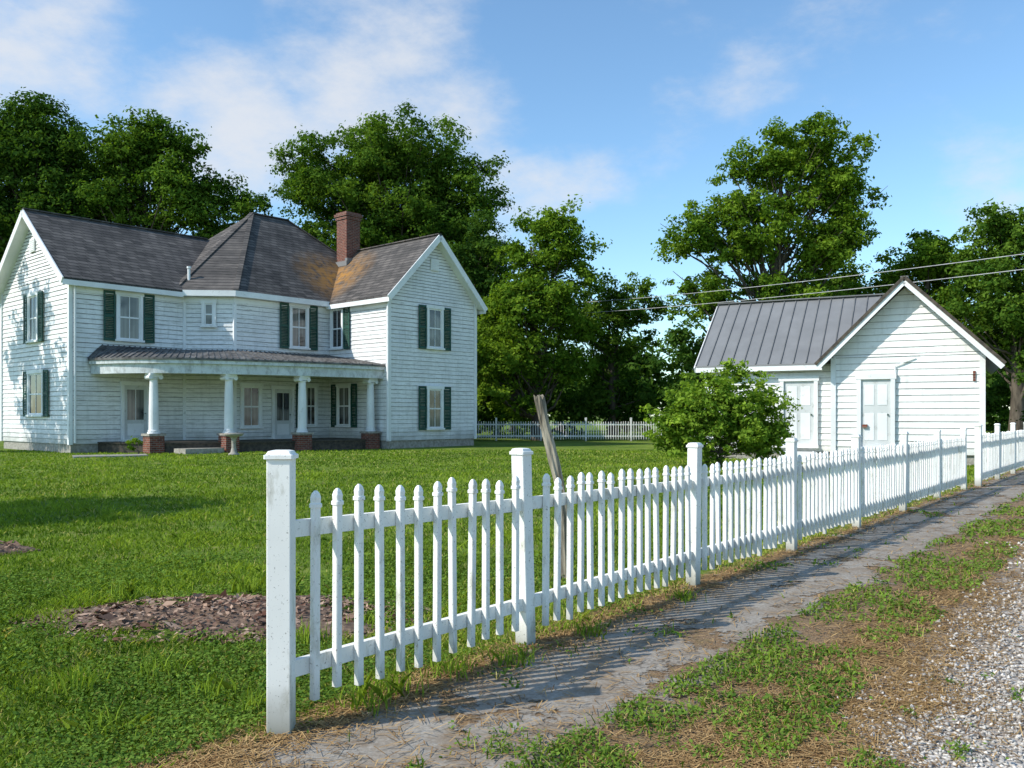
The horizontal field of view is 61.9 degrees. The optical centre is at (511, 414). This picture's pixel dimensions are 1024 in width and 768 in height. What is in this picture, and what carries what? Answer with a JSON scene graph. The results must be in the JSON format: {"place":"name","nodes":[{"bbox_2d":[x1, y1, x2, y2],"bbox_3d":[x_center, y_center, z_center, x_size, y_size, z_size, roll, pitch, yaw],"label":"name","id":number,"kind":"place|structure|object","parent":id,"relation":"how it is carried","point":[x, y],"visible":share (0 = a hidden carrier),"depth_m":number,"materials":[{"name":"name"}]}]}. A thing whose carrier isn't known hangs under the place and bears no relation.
{"place":"outdoors","nodes":[
{"label":"outdoors","id":0,"kind":"place"},
{"bbox_2d":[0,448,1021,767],"bbox_3d":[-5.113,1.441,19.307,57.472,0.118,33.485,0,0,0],"label":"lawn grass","id":1,"kind":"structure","parent":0,"point":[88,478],"depth_m":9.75,"materials":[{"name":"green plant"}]},
{"bbox_2d":[0,416,1023,767],"bbox_3d":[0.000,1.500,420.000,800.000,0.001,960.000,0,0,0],"label":"ground","id":2,"kind":"structure","parent":0,"point":[704,636],"depth_m":8.55,"materials":[{"name":"green plant"}]},
{"bbox_2d":[0,180,14,260],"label":"oak tree","id":3,"kind":"object","parent":2,"relation":"on","point":[2,242],"visible":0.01,"depth_m":51.73,"materials":[{"name":"green plant"}]},
{"bbox_2d":[0,87,107,262],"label":"oak tree","id":4,"kind":"object","parent":2,"relation":"on","point":[37,146],"visible":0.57,"depth_m":50.49,"materials":[{"name":"green plant"}]},
{"bbox_2d":[72,454,146,457],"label":"stepping slab","id":5,"kind":"structure","parent":2,"relation":"on","point":[110,455],"depth_m":30.34,"materials":[{"name":"concrete"}]},
{"bbox_2d":[124,436,142,453],"bbox_3d":[-14.237,1.240,32.017,0.575,0.921,0.821,0,0,0],"label":"porch shrub","id":6,"kind":"object","parent":2,"relation":"on","point":[133,441],"visible":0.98,"depth_m":32.00,"materials":[{"name":"green plant"}]},
{"bbox_2d":[34,105,234,238],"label":"oak tree","id":7,"kind":"object","parent":2,"relation":"on","point":[135,159],"visible":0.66,"depth_m":50.79,"materials":[{"name":"green plant"}]},
{"bbox_2d":[0,544,386,638],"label":"mulch mound","id":8,"kind":"object","parent":2,"relation":"on","point":[237,618],"visible":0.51,"depth_m":6.05,"materials":[{"name":"bark mulch"},{"name":"wood chips"}]},
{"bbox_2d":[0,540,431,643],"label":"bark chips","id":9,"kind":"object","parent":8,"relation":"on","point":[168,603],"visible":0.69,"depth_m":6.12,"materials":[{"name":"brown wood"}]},
{"bbox_2d":[224,433,243,454],"bbox_3d":[-10.300,1.090,31.600,0.720,0.820,0.720,0,0,0],"label":"bird bath","id":10,"kind":"object","parent":2,"relation":"on","point":[233,436],"visible":0.95,"depth_m":31.50,"materials":[{"name":"white stone"}]},
{"bbox_2d":[199,169,279,237],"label":"oak tree","id":11,"kind":"object","parent":2,"relation":"on","point":[244,206],"visible":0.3,"depth_m":51.98,"materials":[{"name":"green plant"}]},
{"bbox_2d":[0,208,487,453],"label":"white farmhouse","id":12,"kind":"object","parent":2,"relation":"on","point":[263,332],"visible":0.99,"depth_m":37.10,"materials":[{"name":"paint"}]},
{"bbox_2d":[23,238,450,441],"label":"windows and shutters","id":13,"kind":"structure","parent":12,"relation":"in","point":[129,317],"depth_m":38.06,"materials":[{"name":"paint"}]},
{"bbox_2d":[0,551,677,767],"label":"clover patch","id":14,"kind":"object","parent":2,"relation":"on","point":[216,706],"visible":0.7,"depth_m":4.90,"materials":[{"name":"green plant"}]},
{"bbox_2d":[31,572,706,747],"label":"tall grass tufts","id":15,"kind":"object","parent":2,"relation":"on","point":[360,694],"visible":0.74,"depth_m":4.62,"materials":[{"name":"green plant"}]},
{"bbox_2d":[265,98,521,287],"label":"maple tree","id":16,"kind":"object","parent":2,"relation":"on","point":[378,164],"visible":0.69,"depth_m":56.35,"materials":[{"name":"green plant"}]},
{"bbox_2d":[447,204,519,408],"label":"maple tree","id":17,"kind":"object","parent":2,"relation":"on","point":[475,269],"visible":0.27,"depth_m":52.82,"materials":[{"name":"green plant"}]},
{"bbox_2d":[477,194,612,440],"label":"maple tree","id":18,"kind":"object","parent":2,"relation":"on","point":[529,301],"visible":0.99,"depth_m":48.89,"materials":[{"name":"green plant"}]},
{"bbox_2d":[67,468,1023,767],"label":"pine straw","id":19,"kind":"object","parent":2,"relation":"on","point":[789,760],"visible":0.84,"depth_m":4.48,"materials":[{"name":"brown plant"}]},
{"bbox_2d":[534,394,566,580],"bbox_3d":[0.375,0.708,7.715,0.361,1.785,0.110,0,0,-12],"label":"leaning wooden post","id":20,"kind":"object","parent":2,"relation":"on","point":[549,444],"visible":0.64,"depth_m":7.68,"materials":[{"name":"grey wood"}]},
{"bbox_2d":[477,418,690,440],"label":"white picket fence","id":21,"kind":"object","parent":2,"relation":"on","point":[563,435],"visible":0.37,"depth_m":48.51,"materials":[{"name":"paint"}]},
{"bbox_2d":[263,428,966,737],"bbox_3d":[3.969,0.883,10.561,0.182,1.434,16.718,0,0,38],"label":"white picket fence","id":22,"kind":"object","parent":2,"relation":"on","point":[864,484],"visible":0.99,"depth_m":5.64,"materials":[{"name":"paint"}]},
{"bbox_2d":[563,266,669,437],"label":"hackberry tree","id":23,"kind":"object","parent":2,"relation":"on","point":[609,348],"visible":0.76,"depth_m":54.41,"materials":[{"name":"green plant"}]},
{"bbox_2d":[615,362,619,437],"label":"trunk","id":24,"kind":"object","parent":2,"relation":"on","point":[617,420],"visible":0.15,"depth_m":55.88,"materials":[{"name":"brown plant"}]},
{"bbox_2d":[235,467,1023,767],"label":"old walkway","id":25,"kind":"structure","parent":2,"relation":"on","point":[435,737],"depth_m":5.11,"materials":[{"name":"concrete"}]},
{"bbox_2d":[302,468,1023,767],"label":"verge weeds","id":26,"kind":"object","parent":2,"relation":"on","point":[694,708],"visible":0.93,"depth_m":4.75,"materials":[{"name":"green plant"}]},
{"bbox_2d":[645,315,707,414],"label":"mulberry tree","id":27,"kind":"object","parent":2,"relation":"on","point":[677,338],"visible":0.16,"depth_m":43.78,"materials":[{"name":"green plant"}]},
{"bbox_2d":[639,357,802,466],"bbox_3d":[5.958,0.043,24.334,4.676,3.320,2.862,0,0,0],"label":"lilac bush","id":28,"kind":"object","parent":2,"relation":"on","point":[696,416],"visible":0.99,"depth_m":23.89,"materials":[{"name":"green plant"}]},
{"bbox_2d":[477,367,1010,437],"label":"understory shrubs","id":29,"kind":"object","parent":2,"relation":"on","point":[591,404],"visible":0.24,"depth_m":54.20,"materials":[{"name":"green plant"}]},
{"bbox_2d":[477,329,1022,431],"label":"distant tree line","id":30,"kind":"object","parent":2,"relation":"on","point":[648,373],"visible":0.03,"depth_m":75.29,"materials":[{"name":"green plant"}]},
{"bbox_2d":[651,106,891,333],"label":"walnut tree","id":31,"kind":"object","parent":2,"relation":"on","point":[838,238],"visible":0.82,"depth_m":47.22,"materials":[{"name":"green plant"}]},
{"bbox_2d":[694,276,1005,464],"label":"white shed","id":32,"kind":"structure","parent":2,"relation":"on","point":[910,357],"depth_m":26.61,"materials":[{"name":"paint"}]},
{"bbox_2d":[778,357,914,462],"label":"doors","id":33,"kind":"structure","parent":32,"relation":"in","point":[876,393],"depth_m":26.59,"materials":[{"name":"paint"}]},
{"bbox_2d":[820,262,879,294],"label":"oak tree","id":34,"kind":"object","parent":2,"relation":"on","point":[841,280],"visible":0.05,"depth_m":53.28,"materials":[{"name":"green plant"}]},
{"bbox_2d":[858,228,999,343],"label":"oak tree","id":35,"kind":"object","parent":2,"relation":"on","point":[930,252],"visible":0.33,"depth_m":49.58,"materials":[{"name":"green plant"}]},
{"bbox_2d":[936,198,1023,430],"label":"oak tree","id":36,"kind":"object","parent":2,"relation":"on","point":[1001,308],"visible":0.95,"depth_m":45.19,"materials":[{"name":"green plant"}]},
{"bbox_2d":[974,423,1023,486],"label":"white picket fence","id":37,"kind":"object","parent":2,"relation":"on","point":[997,453],"visible":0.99,"depth_m":19.59,"materials":[{"name":"paint"}]},
{"bbox_2d":[1007,351,1023,420],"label":"young tree","id":38,"kind":"object","parent":2,"relation":"on","point":[1020,378],"visible":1,"depth_m":28.25,"materials":[{"name":"green plant"}]},
{"bbox_2d":[0,0,1023,416],"label":"sky","id":39,"kind":"structure","parent":0,"point":[629,107],"materials":[{"name":"blue"}]},
{"bbox_2d":[582,254,1021,302],"bbox_3d":[12.637,-6.553,39.750,0.012,2.319,46.242,0,0,-29],"label":"power line","id":40,"kind":"object","parent":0,"point":[826,278],"visible":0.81,"depth_m":37.08,"materials":[{"name":"black rubber"}]},
{"bbox_2d":[588,269,1023,312],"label":"power line","id":41,"kind":"object","parent":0,"point":[820,292],"visible":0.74,"depth_m":37.29,"materials":[{"name":"black rubber"}]},
{"bbox_2d":[779,534,1023,767],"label":"gravel road","id":42,"kind":"structure","parent":0,"point":[986,762],"depth_m":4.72,"materials":[{"name":"grey gravel"}]}
]}

